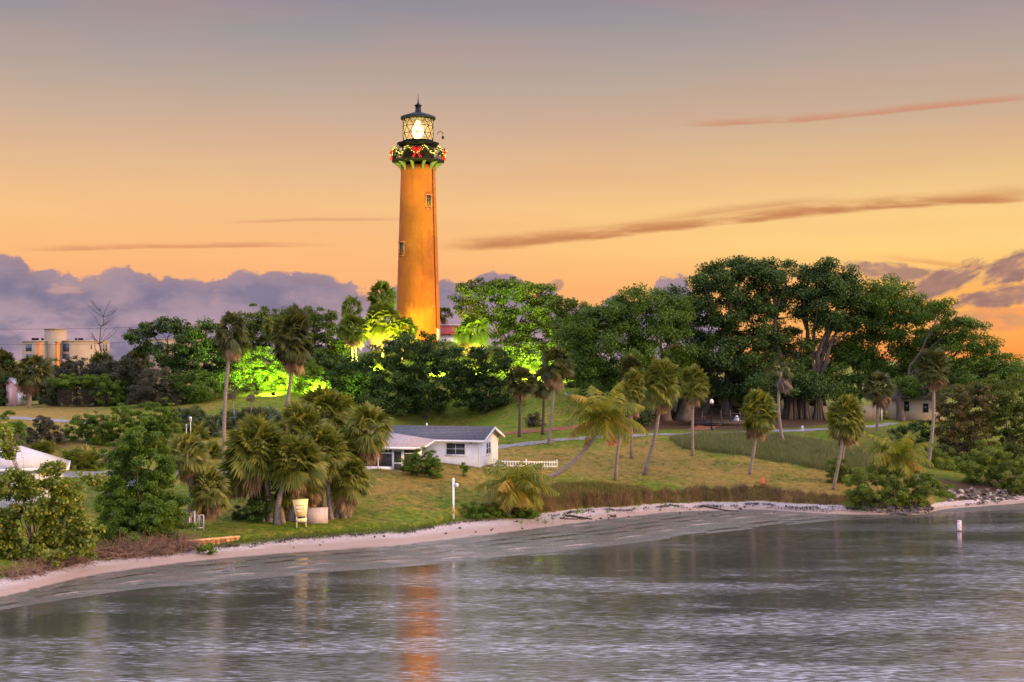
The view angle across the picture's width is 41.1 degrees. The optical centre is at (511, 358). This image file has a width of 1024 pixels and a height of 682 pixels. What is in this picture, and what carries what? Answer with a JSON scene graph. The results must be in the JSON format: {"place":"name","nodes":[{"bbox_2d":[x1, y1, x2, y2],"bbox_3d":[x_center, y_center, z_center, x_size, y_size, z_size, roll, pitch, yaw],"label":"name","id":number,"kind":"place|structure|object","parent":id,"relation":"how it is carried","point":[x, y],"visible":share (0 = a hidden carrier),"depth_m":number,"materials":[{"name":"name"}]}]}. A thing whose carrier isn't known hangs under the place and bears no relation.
{"place":"outdoors","nodes":[
{"label":"outdoors","id":0,"kind":"place"},
{"bbox_2d":[0,507,1023,681],"bbox_3d":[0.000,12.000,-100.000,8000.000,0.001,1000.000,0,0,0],"label":"water","id":1,"kind":"structure","parent":0,"point":[937,598],"depth_m":63.15,"materials":[{"name":"grey liquid"}]},
{"bbox_2d":[0,342,1023,573],"bbox_3d":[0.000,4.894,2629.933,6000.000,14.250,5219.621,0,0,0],"label":"ground","id":2,"kind":"structure","parent":0,"point":[466,416],"depth_m":118.14,"materials":[{"name":"green plant"}]},
{"bbox_2d":[0,346,18,405],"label":"fan palm","id":3,"kind":"object","parent":2,"relation":"on","point":[4,355],"visible":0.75,"depth_m":165.42,"materials":[{"name":"green plant"}]},
{"bbox_2d":[0,410,29,446],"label":"round shrub","id":4,"kind":"object","parent":2,"relation":"on","point":[20,427],"visible":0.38,"depth_m":111.81,"materials":[{"name":"green plant"}]},
{"bbox_2d":[5,378,28,405],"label":"garden shed","id":5,"kind":"structure","parent":2,"relation":"on","point":[13,396],"depth_m":164.38,"materials":[{"name":"pink"}]},
{"bbox_2d":[0,357,59,405],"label":"wood bush","id":6,"kind":"object","parent":2,"relation":"on","point":[3,379],"visible":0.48,"depth_m":164.94,"materials":[{"name":"green plant"}]},
{"bbox_2d":[10,354,54,406],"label":"fan palm","id":7,"kind":"object","parent":2,"relation":"on","point":[28,380],"visible":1,"depth_m":153.71,"materials":[{"name":"green plant"}]},
{"bbox_2d":[0,446,70,514],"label":"house","id":8,"kind":"structure","parent":2,"relation":"on","point":[32,460],"depth_m":88.78,"materials":[{"name":"paint"}]},
{"bbox_2d":[25,414,67,443],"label":"round shrub","id":9,"kind":"object","parent":2,"relation":"on","point":[47,426],"visible":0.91,"depth_m":119.54,"materials":[{"name":"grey plant"}]},
{"bbox_2d":[0,422,107,567],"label":"sea grape","id":10,"kind":"object","parent":2,"relation":"on","point":[80,539],"visible":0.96,"depth_m":75.59,"materials":[{"name":"green plant"}]},
{"bbox_2d":[21,328,109,388],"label":"apartment block","id":11,"kind":"structure","parent":2,"relation":"on","point":[80,347],"depth_m":421.79,"materials":[{"name":"beige concrete"}]},
{"bbox_2d":[59,442,105,470],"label":"saw palmetto","id":12,"kind":"object","parent":2,"relation":"on","point":[86,455],"visible":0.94,"depth_m":109.38,"materials":[{"name":"green plant"}]},
{"bbox_2d":[45,373,125,406],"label":"vine clump","id":13,"kind":"object","parent":2,"relation":"on","point":[94,380],"visible":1,"depth_m":153.63,"materials":[{"name":"green plant"}]},
{"bbox_2d":[62,470,109,508],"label":"sea grape","id":14,"kind":"object","parent":2,"relation":"on","point":[97,480],"visible":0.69,"depth_m":79.88,"materials":[{"name":"green plant"}]},
{"bbox_2d":[57,388,115,406],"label":"chain fence","id":15,"kind":"object","parent":2,"relation":"on","point":[75,396],"visible":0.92,"depth_m":153.97,"materials":[{"name":"black metal"}]},
{"bbox_2d":[47,374,128,406],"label":"wood bush","id":16,"kind":"object","parent":2,"relation":"on","point":[60,392],"visible":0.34,"depth_m":157.40,"materials":[{"name":"green plant"}]},
{"bbox_2d":[63,410,120,445],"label":"round shrub","id":17,"kind":"object","parent":2,"relation":"on","point":[92,421],"visible":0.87,"depth_m":121.02,"materials":[{"name":"green plant"}]},
{"bbox_2d":[44,354,156,405],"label":"wood bush","id":18,"kind":"object","parent":2,"relation":"on","point":[95,369],"visible":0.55,"depth_m":158.69,"materials":[{"name":"green plant"}]},
{"bbox_2d":[97,402,149,446],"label":"round shrub","id":19,"kind":"object","parent":2,"relation":"on","point":[132,423],"visible":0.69,"depth_m":120.37,"materials":[{"name":"green plant"}]},
{"bbox_2d":[92,417,197,546],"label":"green thicket","id":20,"kind":"object","parent":2,"relation":"on","point":[150,502],"visible":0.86,"depth_m":84.29,"materials":[{"name":"green plant"}]},
{"bbox_2d":[124,366,183,405],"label":"wood bush","id":21,"kind":"object","parent":2,"relation":"on","point":[149,389],"visible":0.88,"depth_m":147.88,"materials":[{"name":"green plant"}]},
{"bbox_2d":[121,316,192,397],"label":"flat top tree","id":22,"kind":"object","parent":2,"relation":"on","point":[163,325],"visible":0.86,"depth_m":157.15,"materials":[{"name":"green plant"}]},
{"bbox_2d":[133,397,186,439],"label":"round shrub","id":23,"kind":"object","parent":2,"relation":"on","point":[161,423],"visible":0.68,"depth_m":120.89,"materials":[{"name":"green plant"}]},
{"bbox_2d":[166,431,210,526],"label":"fan palm","id":24,"kind":"object","parent":2,"relation":"on","point":[193,461],"visible":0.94,"depth_m":88.29,"materials":[{"name":"green plant"}]},
{"bbox_2d":[168,403,212,421],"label":"saw palmetto","id":25,"kind":"object","parent":2,"relation":"on","point":[194,412],"visible":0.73,"depth_m":136.15,"materials":[{"name":"green plant"}]},
{"bbox_2d":[147,317,236,387],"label":"tree","id":26,"kind":"object","parent":2,"relation":"on","point":[181,358],"visible":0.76,"depth_m":152.71,"materials":[{"name":"green plant"}]},
{"bbox_2d":[157,367,242,403],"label":"wood bush","id":27,"kind":"object","parent":2,"relation":"on","point":[197,392],"visible":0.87,"depth_m":148.28,"materials":[{"name":"green plant"}]},
{"bbox_2d":[185,461,233,525],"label":"fan palm","id":28,"kind":"object","parent":2,"relation":"on","point":[209,502],"visible":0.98,"depth_m":88.72,"materials":[{"name":"green plant"}]},
{"bbox_2d":[213,311,250,465],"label":"fan palm","id":29,"kind":"object","parent":2,"relation":"on","point":[230,346],"visible":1,"depth_m":112.80,"materials":[{"name":"green plant"}]},
{"bbox_2d":[217,449,265,521],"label":"fan palm","id":30,"kind":"object","parent":2,"relation":"on","point":[233,484],"visible":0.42,"depth_m":90.43,"materials":[{"name":"green plant"}]},
{"bbox_2d":[231,492,271,522],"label":"dark shrub","id":31,"kind":"object","parent":2,"relation":"on","point":[258,504],"visible":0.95,"depth_m":90.89,"materials":[{"name":"green plant"}]},
{"bbox_2d":[218,412,285,521],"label":"fan palm","id":32,"kind":"object","parent":2,"relation":"on","point":[252,429],"visible":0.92,"depth_m":90.32,"materials":[{"name":"green plant"}]},
{"bbox_2d":[236,405,281,420],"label":"saw palmetto","id":33,"kind":"object","parent":2,"relation":"on","point":[265,411],"visible":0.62,"depth_m":132.88,"materials":[{"name":"green plant"}]},
{"bbox_2d":[229,303,291,379],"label":"hill tree","id":34,"kind":"object","parent":2,"relation":"on","point":[254,327],"visible":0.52,"depth_m":165.04,"materials":[{"name":"green plant"}]},
{"bbox_2d":[232,346,294,390],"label":"hill bush","id":35,"kind":"object","parent":2,"relation":"on","point":[271,373],"visible":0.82,"depth_m":150.90,"materials":[{"name":"green plant"}]},
{"bbox_2d":[0,503,539,578],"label":"edge grass","id":36,"kind":"structure","parent":2,"relation":"on","point":[359,531],"depth_m":89.87,"materials":[{"name":"plant"}]},
{"bbox_2d":[260,478,295,522],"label":"fan palm","id":37,"kind":"object","parent":2,"relation":"on","point":[286,500],"visible":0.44,"depth_m":91.30,"materials":[{"name":"green plant"}]},
{"bbox_2d":[269,303,314,406],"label":"fan palm","id":38,"kind":"object","parent":2,"relation":"on","point":[292,352],"visible":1,"depth_m":139.48,"materials":[{"name":"green plant"}]},
{"bbox_2d":[264,431,328,525],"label":"fan palm","id":39,"kind":"object","parent":2,"relation":"on","point":[290,475],"visible":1,"depth_m":89.79,"materials":[{"name":"green plant"}]},
{"bbox_2d":[275,397,330,520],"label":"fan palm","id":40,"kind":"object","parent":2,"relation":"on","point":[297,414],"visible":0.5,"depth_m":93.07,"materials":[{"name":"green plant"}]},
{"bbox_2d":[285,360,331,393],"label":"hill bush","id":41,"kind":"object","parent":2,"relation":"on","point":[312,380],"visible":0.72,"depth_m":149.21,"materials":[{"name":"green plant"}]},
{"bbox_2d":[300,471,325,507],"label":"fan palm","id":42,"kind":"object","parent":2,"relation":"on","point":[315,494],"visible":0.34,"depth_m":92.16,"materials":[{"name":"green plant"}]},
{"bbox_2d":[302,507,327,522],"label":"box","id":43,"kind":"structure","parent":2,"relation":"on","point":[317,514],"depth_m":91.46,"materials":[{"name":"white"}]},
{"bbox_2d":[273,305,358,365],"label":"hill tree","id":44,"kind":"object","parent":2,"relation":"on","point":[334,345],"visible":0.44,"depth_m":168.95,"materials":[{"name":"green plant"}]},
{"bbox_2d":[296,383,356,506],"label":"fan palm","id":45,"kind":"object","parent":2,"relation":"on","point":[337,405],"visible":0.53,"depth_m":96.92,"materials":[{"name":"green plant"}]},
{"bbox_2d":[303,422,353,519],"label":"fan palm","id":46,"kind":"object","parent":2,"relation":"on","point":[330,433],"visible":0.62,"depth_m":92.20,"materials":[{"name":"green plant"}]},
{"bbox_2d":[303,348,353,377],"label":"hill bush","id":47,"kind":"object","parent":2,"relation":"on","point":[331,360],"visible":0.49,"depth_m":160.65,"materials":[{"name":"green plant"}]},
{"bbox_2d":[315,362,367,391],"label":"hill bush","id":48,"kind":"object","parent":2,"relation":"on","point":[343,372],"visible":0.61,"depth_m":152.81,"materials":[{"name":"green plant"}]},
{"bbox_2d":[327,434,370,517],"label":"fan palm","id":49,"kind":"object","parent":2,"relation":"on","point":[351,446],"visible":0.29,"depth_m":93.57,"materials":[{"name":"green plant"}]},
{"bbox_2d":[321,456,377,518],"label":"fan palm","id":50,"kind":"object","parent":2,"relation":"on","point":[347,495],"visible":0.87,"depth_m":92.69,"materials":[{"name":"green plant"}]},
{"bbox_2d":[340,295,362,361],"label":"fan palm","id":51,"kind":"object","parent":2,"relation":"on","point":[347,308],"visible":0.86,"depth_m":165.80,"materials":[{"name":"green plant"}]},
{"bbox_2d":[334,313,372,362],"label":"fan palm","id":52,"kind":"object","parent":2,"relation":"on","point":[357,337],"visible":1,"depth_m":164.13,"materials":[{"name":"green plant"}]},
{"bbox_2d":[343,400,395,516],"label":"fan palm","id":53,"kind":"object","parent":2,"relation":"on","point":[368,442],"visible":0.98,"depth_m":94.03,"materials":[{"name":"green plant"}]},
{"bbox_2d":[365,280,397,352],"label":"fan palm","id":54,"kind":"object","parent":2,"relation":"on","point":[388,295],"visible":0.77,"depth_m":173.28,"materials":[{"name":"green plant"}]},
{"bbox_2d":[364,300,400,355],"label":"fan palm","id":55,"kind":"object","parent":2,"relation":"on","point":[378,331],"visible":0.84,"depth_m":168.99,"materials":[{"name":"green plant"}]},
{"bbox_2d":[387,315,419,361],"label":"fan palm","id":56,"kind":"object","parent":2,"relation":"on","point":[412,329],"visible":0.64,"depth_m":167.31,"materials":[{"name":"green plant"}]},
{"bbox_2d":[335,329,477,418],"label":"dark fig tree","id":57,"kind":"object","parent":2,"relation":"on","point":[404,348],"visible":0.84,"depth_m":151.80,"materials":[{"name":"green plant"}]},
{"bbox_2d":[397,447,435,475],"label":"garden shrub","id":58,"kind":"object","parent":2,"relation":"on","point":[409,464],"visible":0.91,"depth_m":103.89,"materials":[{"name":"green plant"}]},
{"bbox_2d":[392,99,443,343],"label":"lighthouse","id":59,"kind":"object","parent":2,"relation":"on","point":[418,289],"visible":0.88,"depth_m":179.85,"materials":[{"name":"paint"}]},
{"bbox_2d":[363,423,504,471],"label":"shore house","id":60,"kind":"structure","parent":2,"relation":"on","point":[475,446],"depth_m":108.96,"materials":[{"name":"white paint"}]},
{"bbox_2d":[424,450,444,477],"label":"garden shrub","id":61,"kind":"object","parent":2,"relation":"on","point":[435,463],"visible":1,"depth_m":103.67,"materials":[{"name":"green plant"}]},
{"bbox_2d":[452,314,491,355],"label":"fan palm","id":62,"kind":"object","parent":2,"relation":"on","point":[464,338],"visible":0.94,"depth_m":169.07,"materials":[{"name":"green plant"}]},
{"bbox_2d":[448,346,517,413],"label":"dark fig tree","id":63,"kind":"object","parent":2,"relation":"on","point":[476,398],"visible":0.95,"depth_m":152.99,"materials":[{"name":"green plant"}]},
{"bbox_2d":[460,501,515,518],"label":"shore shrub","id":64,"kind":"object","parent":2,"relation":"on","point":[474,514],"visible":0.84,"depth_m":98.53,"materials":[{"name":"green plant"}]},
{"bbox_2d":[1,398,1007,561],"bbox_3d":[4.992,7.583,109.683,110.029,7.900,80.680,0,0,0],"label":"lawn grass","id":65,"kind":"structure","parent":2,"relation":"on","point":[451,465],"depth_m":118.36,"materials":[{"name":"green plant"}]},
{"bbox_2d":[447,276,571,355],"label":"oak tree","id":66,"kind":"object","parent":2,"relation":"on","point":[508,324],"visible":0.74,"depth_m":173.96,"materials":[{"name":"green plant"}]},
{"bbox_2d":[470,460,564,516],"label":"coconut palm","id":67,"kind":"object","parent":2,"relation":"on","point":[508,486],"visible":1,"depth_m":98.76,"materials":[{"name":"green plant"}]},
{"bbox_2d":[504,365,537,436],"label":"fan palm","id":68,"kind":"object","parent":2,"relation":"on","point":[520,389],"visible":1,"depth_m":130.00,"materials":[{"name":"green plant"}]},
{"bbox_2d":[502,342,554,367],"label":"hill bush","id":69,"kind":"object","parent":2,"relation":"on","point":[523,355],"visible":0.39,"depth_m":166.32,"materials":[{"name":"green plant"}]},
{"bbox_2d":[64,433,1023,544],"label":"coarse grass","id":70,"kind":"structure","parent":2,"relation":"on","point":[647,441],"depth_m":113.15,"materials":[{"name":"green plant"}]},
{"bbox_2d":[531,369,561,434],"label":"fan palm","id":71,"kind":"object","parent":2,"relation":"on","point":[542,392],"visible":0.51,"depth_m":132.01,"materials":[{"name":"green plant"}]},
{"bbox_2d":[538,346,576,444],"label":"fan palm","id":72,"kind":"object","parent":2,"relation":"on","point":[563,370],"visible":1,"depth_m":125.36,"materials":[{"name":"green plant"}]},
{"bbox_2d":[545,296,598,376],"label":"oak tree","id":73,"kind":"object","parent":2,"relation":"on","point":[571,306],"visible":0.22,"depth_m":160.95,"materials":[{"name":"green plant"}]},
{"bbox_2d":[540,479,648,503],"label":"bank grass","id":74,"kind":"structure","parent":2,"relation":"on","point":[561,487],"depth_m":107.97,"materials":[{"name":"brown plant"}]},
{"bbox_2d":[539,378,651,485],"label":"coconut palm","id":75,"kind":"object","parent":2,"relation":"on","point":[610,419],"visible":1,"depth_m":106.27,"materials":[{"name":"green plant"}]},
{"bbox_2d":[547,282,708,421],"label":"fig tree","id":76,"kind":"object","parent":2,"relation":"on","point":[594,366],"visible":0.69,"depth_m":146.47,"materials":[{"name":"green plant"}]},
{"bbox_2d":[613,367,647,480],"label":"fan palm","id":77,"kind":"object","parent":2,"relation":"on","point":[634,394],"visible":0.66,"depth_m":112.63,"materials":[{"name":"green plant"}]},
{"bbox_2d":[619,354,645,458],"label":"fan palm","id":78,"kind":"object","parent":2,"relation":"on","point":[629,362],"visible":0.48,"depth_m":120.47,"materials":[{"name":"green plant"}]},
{"bbox_2d":[640,357,681,474],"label":"fan palm","id":79,"kind":"object","parent":2,"relation":"on","point":[660,395],"visible":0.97,"depth_m":114.25,"materials":[{"name":"green plant"}]},
{"bbox_2d":[679,362,711,455],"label":"fan palm","id":80,"kind":"object","parent":2,"relation":"on","point":[694,392],"visible":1,"depth_m":120.95,"materials":[{"name":"green plant"}]},
{"bbox_2d":[498,422,899,448],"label":"footpath","id":81,"kind":"structure","parent":2,"relation":"on","point":[579,438],"depth_m":132.65,"materials":[{"name":"concrete"}]},
{"bbox_2d":[537,480,862,511],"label":"bank edge grass","id":82,"kind":"structure","parent":2,"relation":"on","point":[616,500],"depth_m":108.52,"materials":[{"name":"plant"}]},
{"bbox_2d":[689,410,744,425],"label":"wooden deck","id":83,"kind":"structure","parent":2,"relation":"on","point":[721,422],"depth_m":143.00,"materials":[{"name":"grey wood"}]},
{"bbox_2d":[737,388,780,474],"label":"fan palm","id":84,"kind":"object","parent":2,"relation":"on","point":[757,424],"visible":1,"depth_m":114.67,"materials":[{"name":"green plant"}]},
{"bbox_2d":[669,429,874,473],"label":"tall grass","id":85,"kind":"structure","parent":2,"relation":"on","point":[775,449],"depth_m":124.20,"materials":[{"name":"green plant"}]},
{"bbox_2d":[663,254,883,412],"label":"banyan tree","id":86,"kind":"object","parent":2,"relation":"on","point":[732,360],"visible":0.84,"depth_m":151.47,"materials":[{"name":"green plant"}]},
{"bbox_2d":[764,356,796,442],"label":"fan palm","id":87,"kind":"object","parent":2,"relation":"on","point":[784,384],"visible":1,"depth_m":127.47,"materials":[{"name":"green plant"}]},
{"bbox_2d":[781,377,799,419],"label":"aerial root trunk","id":88,"kind":"object","parent":2,"relation":"on","point":[790,410],"visible":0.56,"depth_m":149.41,"materials":[{"name":"brown plant"}]},
{"bbox_2d":[824,393,864,489],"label":"fan palm","id":89,"kind":"object","parent":2,"relation":"on","point":[841,427],"visible":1,"depth_m":110.30,"materials":[{"name":"green plant"}]},
{"bbox_2d":[824,457,865,482],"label":"grey shrub","id":90,"kind":"object","parent":2,"relation":"on","point":[842,471],"visible":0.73,"depth_m":112.82,"materials":[{"name":"green plant"}]},
{"bbox_2d":[804,273,944,405],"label":"banyan tree","id":91,"kind":"object","parent":2,"relation":"on","point":[884,300],"visible":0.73,"depth_m":153.78,"materials":[{"name":"green plant"}]},
{"bbox_2d":[858,370,897,434],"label":"fan palm","id":92,"kind":"object","parent":2,"relation":"on","point":[878,396],"visible":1,"depth_m":131.63,"materials":[{"name":"green plant"}]},
{"bbox_2d":[860,429,942,505],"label":"coconut palm","id":93,"kind":"object","parent":2,"relation":"on","point":[907,450],"visible":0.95,"depth_m":106.29,"materials":[{"name":"green plant"}]},
{"bbox_2d":[877,419,936,450],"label":"slope shrub","id":94,"kind":"object","parent":2,"relation":"on","point":[924,435],"visible":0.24,"depth_m":126.74,"materials":[{"name":"green plant"}]},
{"bbox_2d":[880,386,946,420],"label":"shaded house","id":95,"kind":"structure","parent":2,"relation":"on","point":[917,409],"depth_m":151.00,"materials":[{"name":"grey paint"}]},
{"bbox_2d":[913,347,952,467],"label":"fan palm","id":96,"kind":"object","parent":2,"relation":"on","point":[937,379],"visible":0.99,"depth_m":119.55,"materials":[{"name":"green plant"}]},
{"bbox_2d":[925,447,967,473],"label":"shore mangrove","id":97,"kind":"object","parent":2,"relation":"on","point":[936,452],"visible":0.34,"depth_m":120.39,"materials":[{"name":"green plant"}]},
{"bbox_2d":[890,296,1023,421],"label":"shore tree","id":98,"kind":"object","parent":2,"relation":"on","point":[964,372],"visible":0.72,"depth_m":149.09,"materials":[{"name":"green plant"}]},
{"bbox_2d":[926,381,998,460],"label":"rusty tree","id":99,"kind":"object","parent":2,"relation":"on","point":[955,433],"visible":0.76,"depth_m":125.43,"materials":[{"name":"green plant"}]},
{"bbox_2d":[951,439,1023,495],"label":"shore mangrove","id":100,"kind":"object","parent":2,"relation":"on","point":[985,460],"visible":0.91,"depth_m":114.80,"materials":[{"name":"green plant"}]},
{"bbox_2d":[969,373,1023,459],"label":"edge tree","id":101,"kind":"object","parent":2,"relation":"on","point":[1013,409],"visible":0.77,"depth_m":127.03,"materials":[{"name":"green plant"}]},
{"bbox_2d":[0,496,1023,609],"bbox_3d":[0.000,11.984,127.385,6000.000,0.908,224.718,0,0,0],"label":"beach","id":102,"kind":"structure","parent":0,"point":[29,590],"depth_m":86.63,"materials":[{"name":"beige sand"}]},
{"bbox_2d":[0,540,129,581],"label":"dry brush","id":103,"kind":"object","parent":102,"relation":"on","point":[33,569],"visible":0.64,"depth_m":74.17,"materials":[{"name":"brown plant"}]},
{"bbox_2d":[92,526,220,561],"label":"dry brush","id":104,"kind":"object","parent":102,"relation":"on","point":[169,546],"visible":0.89,"depth_m":80.72,"materials":[{"name":"brown plant"}]},
{"bbox_2d":[20,500,1000,574],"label":"seaweed wrack","id":105,"kind":"object","parent":102,"relation":"on","point":[512,517],"visible":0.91,"depth_m":101.38,"materials":[{"name":"brown plant"}]},
{"bbox_2d":[841,463,956,510],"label":"mangrove bush","id":106,"kind":"object","parent":102,"relation":"on","point":[865,493],"visible":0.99,"depth_m":105.50,"materials":[{"name":"green plant"}]},
{"bbox_2d":[0,0,1023,360],"label":"sky","id":107,"kind":"structure","parent":0,"point":[190,160],"materials":[{"name":"orange"}]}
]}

